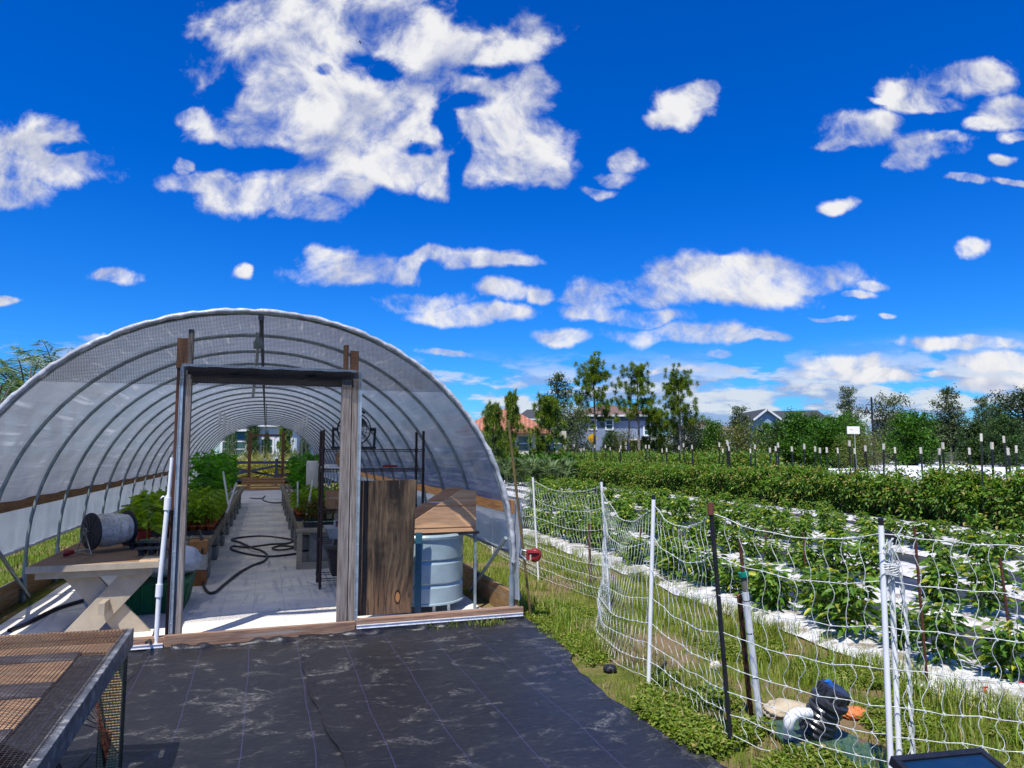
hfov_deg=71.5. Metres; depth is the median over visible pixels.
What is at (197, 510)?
seedling tray
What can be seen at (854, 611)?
pepper plant
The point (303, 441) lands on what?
young tree
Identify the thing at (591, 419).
window
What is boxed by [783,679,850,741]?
pipe filter
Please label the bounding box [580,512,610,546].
pepper plant
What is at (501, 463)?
saw palmetto
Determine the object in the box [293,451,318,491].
bean vine
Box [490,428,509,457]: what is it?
grey leaf tree
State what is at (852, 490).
tomato plant
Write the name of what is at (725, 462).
tomato plant
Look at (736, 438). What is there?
olive bush
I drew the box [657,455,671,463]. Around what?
tomato plant
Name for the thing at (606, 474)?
tomato plant
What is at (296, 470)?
bean vine
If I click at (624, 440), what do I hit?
young tree
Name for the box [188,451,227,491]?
bean vine
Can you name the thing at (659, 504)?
pepper plant
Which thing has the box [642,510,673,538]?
pepper plant
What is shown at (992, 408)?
grey leaf tree
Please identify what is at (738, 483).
tomato plant
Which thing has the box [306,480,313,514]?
plastic pole
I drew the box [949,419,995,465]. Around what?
dark tree
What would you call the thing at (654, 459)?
tomato plant
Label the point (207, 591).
garden hose
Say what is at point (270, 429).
pale blue house
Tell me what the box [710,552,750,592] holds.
pepper plant
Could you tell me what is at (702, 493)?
pepper plant
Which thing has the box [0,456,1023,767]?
ground
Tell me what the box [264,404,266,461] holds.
hanging cord
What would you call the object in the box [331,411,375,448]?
drum fan
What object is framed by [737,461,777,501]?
tomato plant
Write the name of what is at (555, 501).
pepper plant
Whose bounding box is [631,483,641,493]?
pepper plant
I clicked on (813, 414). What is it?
green tree
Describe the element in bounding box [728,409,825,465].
gable house
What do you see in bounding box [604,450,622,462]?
tomato plant
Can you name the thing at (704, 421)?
grey leaf tree
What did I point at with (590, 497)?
pepper plant
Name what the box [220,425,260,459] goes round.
teal house
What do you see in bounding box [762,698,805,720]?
rock
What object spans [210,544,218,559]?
concrete block
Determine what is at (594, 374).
pine tree
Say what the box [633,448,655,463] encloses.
tomato plant
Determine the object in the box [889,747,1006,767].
solar panel
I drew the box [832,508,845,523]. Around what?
pepper plant
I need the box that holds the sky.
[0,0,1023,453]
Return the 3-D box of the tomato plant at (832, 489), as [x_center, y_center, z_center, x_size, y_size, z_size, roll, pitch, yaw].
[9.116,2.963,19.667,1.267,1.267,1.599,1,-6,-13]
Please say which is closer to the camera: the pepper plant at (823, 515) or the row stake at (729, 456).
the pepper plant at (823, 515)
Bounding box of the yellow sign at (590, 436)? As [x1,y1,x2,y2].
[587,434,596,442]
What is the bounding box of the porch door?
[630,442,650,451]
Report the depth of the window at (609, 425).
79.88 m
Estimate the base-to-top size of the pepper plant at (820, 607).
0.522 m
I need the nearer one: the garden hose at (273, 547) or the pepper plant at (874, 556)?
the pepper plant at (874, 556)
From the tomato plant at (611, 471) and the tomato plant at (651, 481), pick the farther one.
the tomato plant at (611, 471)
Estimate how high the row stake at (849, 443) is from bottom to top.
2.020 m
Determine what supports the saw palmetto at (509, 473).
on the aisle cloth at (909, 558)
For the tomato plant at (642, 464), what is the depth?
30.79 m
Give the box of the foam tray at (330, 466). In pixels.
[324,464,338,468]
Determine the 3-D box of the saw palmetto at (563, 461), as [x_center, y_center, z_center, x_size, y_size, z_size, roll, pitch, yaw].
[2.114,4.322,35.827,1.769,1.506,1.754,0,-6,3]
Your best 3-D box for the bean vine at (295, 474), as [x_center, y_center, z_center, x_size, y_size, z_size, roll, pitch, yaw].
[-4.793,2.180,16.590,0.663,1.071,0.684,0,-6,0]
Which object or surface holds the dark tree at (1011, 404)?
on the ground at (600, 678)
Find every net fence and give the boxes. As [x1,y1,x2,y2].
[480,475,1023,767]
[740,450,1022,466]
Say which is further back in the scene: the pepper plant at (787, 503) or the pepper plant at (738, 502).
the pepper plant at (738, 502)
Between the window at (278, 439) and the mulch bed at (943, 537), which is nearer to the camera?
the mulch bed at (943, 537)
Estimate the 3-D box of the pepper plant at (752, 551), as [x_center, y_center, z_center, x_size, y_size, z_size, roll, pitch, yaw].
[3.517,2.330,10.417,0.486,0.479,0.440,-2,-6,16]
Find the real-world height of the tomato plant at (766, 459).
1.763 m
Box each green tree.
[694,416,730,454]
[748,418,774,452]
[757,419,803,463]
[772,406,821,468]
[793,412,860,469]
[800,412,823,470]
[811,410,873,466]
[876,408,954,465]
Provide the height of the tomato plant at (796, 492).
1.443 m
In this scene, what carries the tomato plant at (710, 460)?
on the ground at (600, 678)
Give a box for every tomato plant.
[575,451,590,460]
[575,458,590,481]
[576,460,593,481]
[581,453,592,461]
[582,457,602,481]
[587,459,602,484]
[590,450,602,461]
[594,458,616,485]
[595,449,613,463]
[600,459,619,484]
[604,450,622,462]
[606,462,628,486]
[612,460,634,488]
[619,462,638,488]
[621,451,636,463]
[625,456,639,464]
[627,455,656,489]
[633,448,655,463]
[633,463,654,490]
[639,447,661,462]
[644,461,664,489]
[646,450,667,462]
[651,460,675,489]
[655,459,682,492]
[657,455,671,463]
[662,458,691,493]
[663,450,678,457]
[668,451,685,464]
[678,465,705,495]
[680,448,700,456]
[680,451,701,468]
[688,450,708,467]
[691,461,722,493]
[699,450,713,455]
[699,451,722,469]
[699,464,733,497]
[710,445,738,467]
[712,462,752,499]
[720,453,739,469]
[721,464,759,500]
[726,448,754,469]
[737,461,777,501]
[740,455,759,469]
[750,462,785,504]
[751,443,774,459]
[752,452,782,470]
[754,450,783,464]
[764,455,810,505]
[781,462,817,507]
[796,461,841,507]
[812,468,859,511]
[828,464,887,514]
[856,470,905,516]
[872,463,931,519]
[906,464,956,520]
[922,455,1000,525]
[950,463,1019,529]
[987,465,1023,528]
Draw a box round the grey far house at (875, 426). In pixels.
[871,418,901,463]
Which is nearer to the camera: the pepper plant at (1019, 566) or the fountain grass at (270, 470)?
the pepper plant at (1019, 566)
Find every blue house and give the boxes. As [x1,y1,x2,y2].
[256,424,315,464]
[561,405,665,451]
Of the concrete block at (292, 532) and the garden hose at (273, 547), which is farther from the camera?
the concrete block at (292, 532)
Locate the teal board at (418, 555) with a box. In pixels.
[414,532,421,613]
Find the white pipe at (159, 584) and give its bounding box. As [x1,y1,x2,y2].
[154,457,173,643]
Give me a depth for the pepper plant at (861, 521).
12.34 m
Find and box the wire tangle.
[84,665,112,767]
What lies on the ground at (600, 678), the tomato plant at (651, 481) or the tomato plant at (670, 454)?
the tomato plant at (670, 454)
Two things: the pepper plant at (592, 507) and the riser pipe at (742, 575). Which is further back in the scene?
the pepper plant at (592, 507)
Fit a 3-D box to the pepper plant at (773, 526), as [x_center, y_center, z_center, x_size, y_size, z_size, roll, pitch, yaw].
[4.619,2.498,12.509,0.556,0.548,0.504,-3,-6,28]
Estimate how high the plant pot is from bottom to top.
0.150 m
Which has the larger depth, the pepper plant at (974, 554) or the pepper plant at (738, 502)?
the pepper plant at (738, 502)
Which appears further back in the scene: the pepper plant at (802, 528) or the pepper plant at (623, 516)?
the pepper plant at (623, 516)
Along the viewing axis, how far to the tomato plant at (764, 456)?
29.42 m
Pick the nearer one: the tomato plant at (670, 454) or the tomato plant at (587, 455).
the tomato plant at (670, 454)
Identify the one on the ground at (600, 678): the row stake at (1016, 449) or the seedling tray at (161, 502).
the row stake at (1016, 449)
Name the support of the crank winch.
on the ground at (600, 678)
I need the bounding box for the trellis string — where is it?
[217,412,220,453]
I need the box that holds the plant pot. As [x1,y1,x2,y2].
[135,529,151,540]
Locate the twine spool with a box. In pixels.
[77,510,137,554]
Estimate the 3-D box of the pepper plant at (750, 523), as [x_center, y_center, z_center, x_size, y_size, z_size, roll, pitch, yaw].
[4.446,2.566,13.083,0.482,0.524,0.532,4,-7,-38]
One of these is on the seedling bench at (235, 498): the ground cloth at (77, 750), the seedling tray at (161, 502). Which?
the seedling tray at (161, 502)
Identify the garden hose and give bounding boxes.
[7,599,83,631]
[196,530,295,594]
[271,545,293,550]
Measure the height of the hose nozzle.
0.062 m
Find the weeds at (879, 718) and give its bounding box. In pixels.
[694,630,1023,754]
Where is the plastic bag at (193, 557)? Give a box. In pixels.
[150,545,202,577]
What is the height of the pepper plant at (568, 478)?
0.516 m
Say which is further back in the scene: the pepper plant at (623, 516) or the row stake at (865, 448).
the row stake at (865, 448)
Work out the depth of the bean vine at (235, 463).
20.47 m
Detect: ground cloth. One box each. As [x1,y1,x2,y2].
[5,649,151,767]
[72,639,354,767]
[170,623,453,650]
[298,617,726,767]
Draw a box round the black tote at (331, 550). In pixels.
[324,545,337,575]
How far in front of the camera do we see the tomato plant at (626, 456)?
36.94 m
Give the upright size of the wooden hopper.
1.215 m
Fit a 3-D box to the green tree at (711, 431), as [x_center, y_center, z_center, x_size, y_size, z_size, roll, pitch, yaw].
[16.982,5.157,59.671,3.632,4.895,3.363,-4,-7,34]
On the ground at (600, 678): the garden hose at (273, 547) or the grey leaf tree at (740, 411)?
the grey leaf tree at (740, 411)
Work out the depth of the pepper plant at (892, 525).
11.80 m
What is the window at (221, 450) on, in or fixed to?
in the teal house at (241, 437)
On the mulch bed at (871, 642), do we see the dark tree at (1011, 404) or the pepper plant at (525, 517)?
the pepper plant at (525, 517)
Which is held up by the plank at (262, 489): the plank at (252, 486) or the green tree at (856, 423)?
the plank at (252, 486)
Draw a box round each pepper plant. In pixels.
[522,487,541,507]
[522,502,537,528]
[525,508,549,529]
[531,503,556,532]
[537,485,547,495]
[537,487,557,511]
[537,518,554,534]
[539,478,548,487]
[544,474,554,482]
[544,477,556,485]
[546,481,559,499]
[546,515,565,536]
[552,498,566,514]
[554,502,588,538]
[555,499,572,514]
[556,490,563,500]
[557,481,569,492]
[560,490,571,501]
[562,514,585,542]
[563,477,572,485]
[566,496,584,514]
[569,479,583,492]
[569,489,578,502]
[572,491,587,504]
[575,503,588,517]
[576,481,591,495]
[578,513,605,543]
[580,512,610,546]
[584,477,595,488]
[584,490,606,508]
[585,501,601,517]
[586,516,621,551]
[589,480,604,497]
[596,507,611,522]
[603,486,617,501]
[605,483,614,492]
[607,500,618,511]
[607,524,635,556]
[611,498,636,527]
[613,485,622,493]
[615,491,635,508]
[615,499,639,529]
[618,530,649,563]
[618,534,648,560]
[621,486,631,495]
[622,486,637,501]
[629,508,650,531]
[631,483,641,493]
[634,487,649,505]
[641,501,650,517]
[641,517,656,534]
[642,491,658,507]
[642,493,667,517]
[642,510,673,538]
[645,533,683,570]
[654,486,671,506]
[654,534,685,574]
[657,535,702,580]
[659,516,686,539]
[661,497,685,522]
[669,493,697,524]
[672,489,686,499]
[681,538,729,587]
[682,520,706,544]
[691,503,706,526]
[693,495,706,510]
[693,512,728,547]
[695,487,710,504]
[701,496,721,515]
[703,505,724,530]
[707,493,721,501]
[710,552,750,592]
[713,498,728,517]
[717,521,744,552]
[719,492,732,506]
[719,504,750,531]
[727,495,754,517]
[731,551,782,600]
[732,497,748,507]
[736,526,767,557]
[739,509,764,536]
[739,558,803,613]
[745,508,760,521]
[747,496,760,510]
[753,503,775,523]
[757,498,771,511]
[758,510,788,539]
[758,536,784,563]
[770,506,795,526]
[777,497,795,516]
[777,512,810,542]
[779,536,806,566]
[788,516,817,546]
[789,562,837,616]
[791,542,825,574]
[796,500,813,518]
[797,513,814,529]
[802,567,856,627]
[811,497,834,520]
[811,519,851,553]
[812,507,838,529]
[813,567,888,637]
[815,527,863,576]
[826,512,853,536]
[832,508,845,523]
[844,542,899,582]
[850,514,881,539]
[853,508,872,525]
[853,518,890,552]
[870,597,924,649]
[876,512,912,545]
[879,514,898,527]
[905,511,945,550]
[907,594,977,669]
[912,551,970,604]
[921,533,965,571]
[935,516,957,536]
[948,522,982,553]
[955,558,1020,617]
[957,535,1013,580]
[963,513,992,540]
[963,616,1023,682]
[980,523,1022,559]
[997,516,1023,544]
[1010,571,1023,612]
[1014,549,1023,582]
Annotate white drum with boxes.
[306,461,317,488]
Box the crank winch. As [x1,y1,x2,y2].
[507,420,541,615]
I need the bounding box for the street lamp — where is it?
[863,397,875,464]
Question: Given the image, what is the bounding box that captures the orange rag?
[842,706,869,719]
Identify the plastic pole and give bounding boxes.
[222,471,228,504]
[226,483,236,512]
[297,481,298,506]
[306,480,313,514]
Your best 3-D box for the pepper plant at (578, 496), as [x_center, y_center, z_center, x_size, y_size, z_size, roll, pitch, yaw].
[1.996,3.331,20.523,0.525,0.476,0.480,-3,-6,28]
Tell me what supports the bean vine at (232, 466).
on the seedling bench at (235, 498)
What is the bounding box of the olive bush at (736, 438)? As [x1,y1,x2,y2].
[702,415,774,454]
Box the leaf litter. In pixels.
[20,508,317,618]
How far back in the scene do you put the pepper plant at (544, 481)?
28.48 m
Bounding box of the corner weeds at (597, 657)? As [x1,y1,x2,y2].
[523,597,631,666]
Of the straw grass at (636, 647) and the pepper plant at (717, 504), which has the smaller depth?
the straw grass at (636, 647)
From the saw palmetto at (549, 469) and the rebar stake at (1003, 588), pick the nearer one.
the rebar stake at (1003, 588)
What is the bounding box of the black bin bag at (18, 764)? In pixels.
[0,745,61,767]
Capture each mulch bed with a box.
[502,479,1023,554]
[505,484,1023,571]
[507,491,1023,599]
[521,503,1023,634]
[523,526,1023,717]
[538,480,1023,537]
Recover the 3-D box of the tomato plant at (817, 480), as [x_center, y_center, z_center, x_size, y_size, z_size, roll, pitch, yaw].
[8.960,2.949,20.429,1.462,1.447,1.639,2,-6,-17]
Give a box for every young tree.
[223,431,239,458]
[261,432,271,460]
[298,436,310,454]
[598,429,620,451]
[601,423,645,451]
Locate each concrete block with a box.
[207,559,210,578]
[208,545,211,560]
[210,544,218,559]
[212,533,218,544]
[218,532,224,545]
[219,523,224,532]
[225,523,229,534]
[229,516,232,525]
[288,518,290,528]
[290,526,293,537]
[294,536,296,549]
[302,535,308,549]
[302,550,308,561]
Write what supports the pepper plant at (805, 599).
on the mulch bed at (871, 642)
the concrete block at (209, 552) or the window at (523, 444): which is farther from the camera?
the window at (523, 444)
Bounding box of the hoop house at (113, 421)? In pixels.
[0,308,527,650]
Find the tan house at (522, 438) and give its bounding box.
[475,409,565,457]
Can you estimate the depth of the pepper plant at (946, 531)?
12.97 m
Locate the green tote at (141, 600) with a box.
[125,569,196,614]
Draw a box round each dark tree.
[240,425,261,459]
[918,418,954,464]
[926,414,975,464]
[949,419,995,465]
[969,385,1023,464]
[971,412,1023,466]
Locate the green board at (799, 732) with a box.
[762,720,887,767]
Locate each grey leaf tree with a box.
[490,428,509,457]
[542,371,578,438]
[560,403,599,452]
[650,416,681,454]
[664,406,703,453]
[675,415,721,454]
[725,404,753,447]
[835,385,867,439]
[861,390,913,461]
[928,383,973,464]
[970,395,991,464]
[974,401,1007,464]
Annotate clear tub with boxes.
[323,525,337,539]
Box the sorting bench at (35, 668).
[0,628,133,767]
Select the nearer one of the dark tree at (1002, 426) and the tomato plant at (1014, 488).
the tomato plant at (1014, 488)
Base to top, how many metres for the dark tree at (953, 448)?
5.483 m
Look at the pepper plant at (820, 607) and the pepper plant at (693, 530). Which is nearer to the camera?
the pepper plant at (820, 607)
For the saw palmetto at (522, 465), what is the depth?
32.63 m
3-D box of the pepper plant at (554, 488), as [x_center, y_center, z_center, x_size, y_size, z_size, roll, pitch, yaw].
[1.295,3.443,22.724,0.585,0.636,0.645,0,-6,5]
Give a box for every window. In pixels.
[220,440,235,454]
[232,440,246,455]
[259,437,274,454]
[277,437,292,454]
[518,437,527,449]
[553,438,562,449]
[588,419,596,429]
[605,419,613,429]
[643,425,651,435]
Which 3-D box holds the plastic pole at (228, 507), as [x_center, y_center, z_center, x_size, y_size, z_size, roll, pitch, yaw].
[-3.864,1.566,9.795,0.146,0.412,0.028,0,-6,0]
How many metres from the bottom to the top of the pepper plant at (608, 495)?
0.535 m
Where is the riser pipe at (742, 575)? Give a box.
[737,539,762,721]
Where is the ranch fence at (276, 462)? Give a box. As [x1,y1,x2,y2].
[198,459,330,485]
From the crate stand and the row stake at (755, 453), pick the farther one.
the row stake at (755, 453)
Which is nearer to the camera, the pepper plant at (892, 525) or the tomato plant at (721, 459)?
the pepper plant at (892, 525)
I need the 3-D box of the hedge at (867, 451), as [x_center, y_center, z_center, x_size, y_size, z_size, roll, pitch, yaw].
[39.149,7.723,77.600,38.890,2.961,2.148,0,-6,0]
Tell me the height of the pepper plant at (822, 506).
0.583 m
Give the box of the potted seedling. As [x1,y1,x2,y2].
[131,498,163,528]
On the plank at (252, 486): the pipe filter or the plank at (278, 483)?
the plank at (278, 483)
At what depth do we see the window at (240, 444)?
55.74 m
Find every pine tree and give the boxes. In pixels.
[273,426,297,464]
[479,401,508,470]
[501,388,522,480]
[518,390,570,457]
[568,351,620,451]
[611,360,665,452]
[640,405,677,453]
[660,362,706,451]
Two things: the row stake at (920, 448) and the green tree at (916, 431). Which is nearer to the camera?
the row stake at (920, 448)
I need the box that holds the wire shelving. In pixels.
[316,430,424,588]
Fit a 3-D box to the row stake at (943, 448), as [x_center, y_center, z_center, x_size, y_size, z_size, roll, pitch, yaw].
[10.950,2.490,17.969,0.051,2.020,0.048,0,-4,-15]
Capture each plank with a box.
[241,477,283,479]
[241,482,283,484]
[242,480,284,481]
[244,488,280,489]
[245,485,279,487]
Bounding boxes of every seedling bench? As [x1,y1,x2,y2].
[150,486,244,545]
[280,484,323,534]
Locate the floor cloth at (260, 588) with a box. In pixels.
[0,489,479,636]
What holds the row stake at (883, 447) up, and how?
on the ground at (600, 678)
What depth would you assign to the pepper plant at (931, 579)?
7.22 m
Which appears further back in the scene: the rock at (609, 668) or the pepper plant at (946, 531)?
the pepper plant at (946, 531)
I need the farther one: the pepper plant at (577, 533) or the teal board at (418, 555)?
the pepper plant at (577, 533)
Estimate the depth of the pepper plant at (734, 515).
13.59 m
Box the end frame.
[296,528,331,569]
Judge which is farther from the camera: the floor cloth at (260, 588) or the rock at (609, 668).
the floor cloth at (260, 588)
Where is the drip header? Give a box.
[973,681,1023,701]
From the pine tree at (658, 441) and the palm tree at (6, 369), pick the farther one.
the pine tree at (658, 441)
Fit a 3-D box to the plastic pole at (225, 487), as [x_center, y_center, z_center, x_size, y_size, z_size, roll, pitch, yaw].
[-4.072,1.477,10.105,0.118,0.475,0.028,0,-6,0]
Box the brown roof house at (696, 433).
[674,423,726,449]
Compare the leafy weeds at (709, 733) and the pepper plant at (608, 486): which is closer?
the leafy weeds at (709, 733)
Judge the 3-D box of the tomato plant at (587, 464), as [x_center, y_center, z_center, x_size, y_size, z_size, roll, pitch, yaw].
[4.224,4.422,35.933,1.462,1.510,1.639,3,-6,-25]
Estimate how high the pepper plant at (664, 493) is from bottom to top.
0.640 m
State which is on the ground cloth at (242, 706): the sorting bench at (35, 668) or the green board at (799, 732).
the sorting bench at (35, 668)
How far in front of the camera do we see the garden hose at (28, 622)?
6.90 m
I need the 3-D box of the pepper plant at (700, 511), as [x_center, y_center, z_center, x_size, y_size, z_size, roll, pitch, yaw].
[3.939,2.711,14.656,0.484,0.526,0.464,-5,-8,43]
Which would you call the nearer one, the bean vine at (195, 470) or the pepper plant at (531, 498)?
the bean vine at (195, 470)
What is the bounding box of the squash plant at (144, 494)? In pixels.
[119,490,169,533]
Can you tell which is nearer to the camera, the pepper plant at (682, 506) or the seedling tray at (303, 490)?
the seedling tray at (303, 490)
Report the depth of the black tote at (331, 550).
8.42 m
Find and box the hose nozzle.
[62,549,91,555]
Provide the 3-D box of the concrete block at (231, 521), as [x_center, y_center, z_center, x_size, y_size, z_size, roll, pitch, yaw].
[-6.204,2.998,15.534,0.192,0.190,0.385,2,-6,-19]
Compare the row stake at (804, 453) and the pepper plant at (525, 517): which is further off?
the row stake at (804, 453)
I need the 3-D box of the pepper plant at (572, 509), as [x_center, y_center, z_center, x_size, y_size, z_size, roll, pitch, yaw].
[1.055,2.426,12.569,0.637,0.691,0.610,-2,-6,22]
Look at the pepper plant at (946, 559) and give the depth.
9.09 m
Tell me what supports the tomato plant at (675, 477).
on the aisle cloth at (909, 558)
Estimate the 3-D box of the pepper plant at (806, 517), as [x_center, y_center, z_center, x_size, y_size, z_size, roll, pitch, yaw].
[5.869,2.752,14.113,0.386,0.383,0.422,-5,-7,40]
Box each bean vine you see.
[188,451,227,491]
[190,453,226,491]
[194,455,229,489]
[204,455,234,490]
[207,458,237,493]
[209,449,234,489]
[222,454,236,490]
[226,453,240,485]
[227,455,239,488]
[283,456,299,482]
[287,453,303,488]
[289,456,301,490]
[290,453,312,486]
[291,454,318,489]
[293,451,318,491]
[295,456,318,490]
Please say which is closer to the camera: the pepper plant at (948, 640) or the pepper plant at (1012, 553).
the pepper plant at (948, 640)
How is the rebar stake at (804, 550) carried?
on the mulch bed at (910, 596)
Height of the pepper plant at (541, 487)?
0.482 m
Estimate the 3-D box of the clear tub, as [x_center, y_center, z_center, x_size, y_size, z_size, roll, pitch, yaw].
[-2.069,1.799,8.643,0.420,0.140,0.400,2,-6,-19]
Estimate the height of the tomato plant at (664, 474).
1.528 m
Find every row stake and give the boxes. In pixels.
[726,440,727,466]
[728,446,730,468]
[754,444,755,466]
[769,448,770,468]
[775,446,776,464]
[777,443,779,468]
[803,444,804,463]
[819,448,820,468]
[826,447,828,469]
[837,448,839,469]
[848,440,851,473]
[853,448,855,468]
[864,445,867,473]
[882,443,884,472]
[894,447,896,474]
[919,447,923,476]
[938,448,940,471]
[941,442,944,470]
[968,448,971,467]
[980,434,983,519]
[990,442,994,477]
[1002,436,1007,478]
[1006,448,1011,474]
[1015,445,1017,470]
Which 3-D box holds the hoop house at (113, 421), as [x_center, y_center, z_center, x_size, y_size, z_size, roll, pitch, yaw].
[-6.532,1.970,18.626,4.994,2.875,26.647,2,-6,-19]
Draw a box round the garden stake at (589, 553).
[588,523,591,583]
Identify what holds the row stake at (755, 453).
on the ground at (600, 678)
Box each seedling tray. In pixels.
[127,494,169,536]
[169,493,223,534]
[188,488,228,523]
[188,490,225,528]
[190,486,230,518]
[288,484,327,514]
[289,486,330,520]
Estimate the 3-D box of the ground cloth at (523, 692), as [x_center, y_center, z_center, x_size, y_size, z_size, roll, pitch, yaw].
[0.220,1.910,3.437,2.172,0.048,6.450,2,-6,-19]
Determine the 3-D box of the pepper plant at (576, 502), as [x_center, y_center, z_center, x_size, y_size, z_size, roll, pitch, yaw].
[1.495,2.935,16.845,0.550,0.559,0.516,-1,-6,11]
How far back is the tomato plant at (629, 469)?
31.46 m
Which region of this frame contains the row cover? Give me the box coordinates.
[823,464,1023,486]
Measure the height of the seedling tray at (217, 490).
0.512 m
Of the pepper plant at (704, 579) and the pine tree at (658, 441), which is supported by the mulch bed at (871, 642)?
the pepper plant at (704, 579)
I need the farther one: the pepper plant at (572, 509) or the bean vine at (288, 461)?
the bean vine at (288, 461)
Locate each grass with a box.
[0,513,115,586]
[219,449,261,477]
[221,446,264,482]
[237,445,296,482]
[238,445,278,477]
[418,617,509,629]
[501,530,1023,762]
[576,617,677,670]
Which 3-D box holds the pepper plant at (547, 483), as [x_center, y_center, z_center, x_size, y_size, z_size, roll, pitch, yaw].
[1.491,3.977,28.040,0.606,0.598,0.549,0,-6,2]
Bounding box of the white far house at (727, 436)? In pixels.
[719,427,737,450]
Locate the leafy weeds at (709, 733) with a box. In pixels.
[630,670,876,767]
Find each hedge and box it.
[498,450,577,481]
[573,445,660,453]
[724,445,973,464]
[730,451,1023,464]
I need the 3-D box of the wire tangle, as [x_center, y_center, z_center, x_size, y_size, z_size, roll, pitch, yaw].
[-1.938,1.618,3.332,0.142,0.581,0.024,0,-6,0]
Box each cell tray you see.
[126,540,168,548]
[133,546,168,555]
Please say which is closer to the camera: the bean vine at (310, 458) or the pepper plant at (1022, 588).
the pepper plant at (1022, 588)
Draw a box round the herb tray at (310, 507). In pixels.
[298,497,335,527]
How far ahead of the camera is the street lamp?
59.93 m
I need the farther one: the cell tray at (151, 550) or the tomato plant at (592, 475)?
the tomato plant at (592, 475)
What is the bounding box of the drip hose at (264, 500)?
[250,495,280,502]
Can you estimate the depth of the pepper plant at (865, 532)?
10.36 m
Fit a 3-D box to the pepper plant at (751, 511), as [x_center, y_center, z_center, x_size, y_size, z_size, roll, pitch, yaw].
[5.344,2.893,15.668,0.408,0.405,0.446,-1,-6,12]
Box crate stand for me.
[186,539,208,585]
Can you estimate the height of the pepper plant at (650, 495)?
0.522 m
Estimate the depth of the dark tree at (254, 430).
49.62 m
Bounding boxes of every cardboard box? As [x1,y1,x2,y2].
[325,490,338,508]
[336,453,339,466]
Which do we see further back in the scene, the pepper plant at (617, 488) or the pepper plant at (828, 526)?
the pepper plant at (617, 488)
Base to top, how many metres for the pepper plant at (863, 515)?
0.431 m
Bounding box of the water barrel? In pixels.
[407,534,464,613]
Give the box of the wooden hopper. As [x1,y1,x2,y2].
[414,488,478,608]
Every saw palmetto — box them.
[496,457,526,485]
[500,458,533,483]
[508,456,539,486]
[521,459,548,482]
[524,455,551,478]
[527,458,564,480]
[540,455,568,481]
[547,458,579,478]
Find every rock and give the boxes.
[603,664,616,672]
[709,661,720,670]
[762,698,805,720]
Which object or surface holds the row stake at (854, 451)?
on the ground at (600, 678)
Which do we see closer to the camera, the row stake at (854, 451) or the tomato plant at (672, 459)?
the row stake at (854, 451)
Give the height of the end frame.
0.545 m
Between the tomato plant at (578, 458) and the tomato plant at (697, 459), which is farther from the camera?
the tomato plant at (578, 458)
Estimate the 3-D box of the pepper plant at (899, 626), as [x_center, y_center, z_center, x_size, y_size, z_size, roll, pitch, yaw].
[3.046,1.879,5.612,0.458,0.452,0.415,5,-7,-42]
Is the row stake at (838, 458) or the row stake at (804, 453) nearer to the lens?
the row stake at (838, 458)
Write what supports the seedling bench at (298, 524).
on the concrete block at (305, 542)
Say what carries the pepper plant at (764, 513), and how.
on the mulch bed at (907, 549)
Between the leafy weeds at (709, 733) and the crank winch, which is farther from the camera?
the crank winch
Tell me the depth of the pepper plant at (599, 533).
10.98 m
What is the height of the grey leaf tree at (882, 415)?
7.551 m
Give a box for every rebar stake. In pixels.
[802,533,805,564]
[913,527,927,680]
[998,557,1010,634]
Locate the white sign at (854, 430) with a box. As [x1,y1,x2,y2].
[847,426,859,467]
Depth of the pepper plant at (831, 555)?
8.62 m
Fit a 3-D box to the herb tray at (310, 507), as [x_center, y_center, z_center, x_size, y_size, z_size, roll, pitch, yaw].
[-2.801,1.829,10.303,0.592,0.438,0.531,2,-6,-19]
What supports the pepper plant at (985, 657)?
on the mulch bed at (871, 642)
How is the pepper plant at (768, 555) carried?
on the mulch bed at (910, 596)
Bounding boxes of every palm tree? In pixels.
[0,349,59,395]
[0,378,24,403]
[1,340,73,396]
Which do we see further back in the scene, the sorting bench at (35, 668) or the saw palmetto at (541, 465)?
the saw palmetto at (541, 465)
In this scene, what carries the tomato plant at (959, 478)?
on the aisle cloth at (909, 558)
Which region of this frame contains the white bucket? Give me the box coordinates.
[326,511,337,518]
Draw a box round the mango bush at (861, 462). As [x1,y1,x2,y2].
[823,426,899,470]
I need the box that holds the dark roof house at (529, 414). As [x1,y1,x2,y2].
[521,410,543,423]
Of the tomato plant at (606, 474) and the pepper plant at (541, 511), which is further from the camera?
the tomato plant at (606, 474)
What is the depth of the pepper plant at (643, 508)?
16.84 m
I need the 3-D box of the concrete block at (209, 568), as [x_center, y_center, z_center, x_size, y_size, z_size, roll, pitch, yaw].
[-3.990,2.379,9.134,0.192,0.190,0.385,2,-6,-19]
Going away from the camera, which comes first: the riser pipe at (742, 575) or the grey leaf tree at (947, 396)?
the riser pipe at (742, 575)
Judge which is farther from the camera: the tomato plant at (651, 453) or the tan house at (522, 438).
the tan house at (522, 438)
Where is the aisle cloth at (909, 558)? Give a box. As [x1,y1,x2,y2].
[505,481,1023,668]

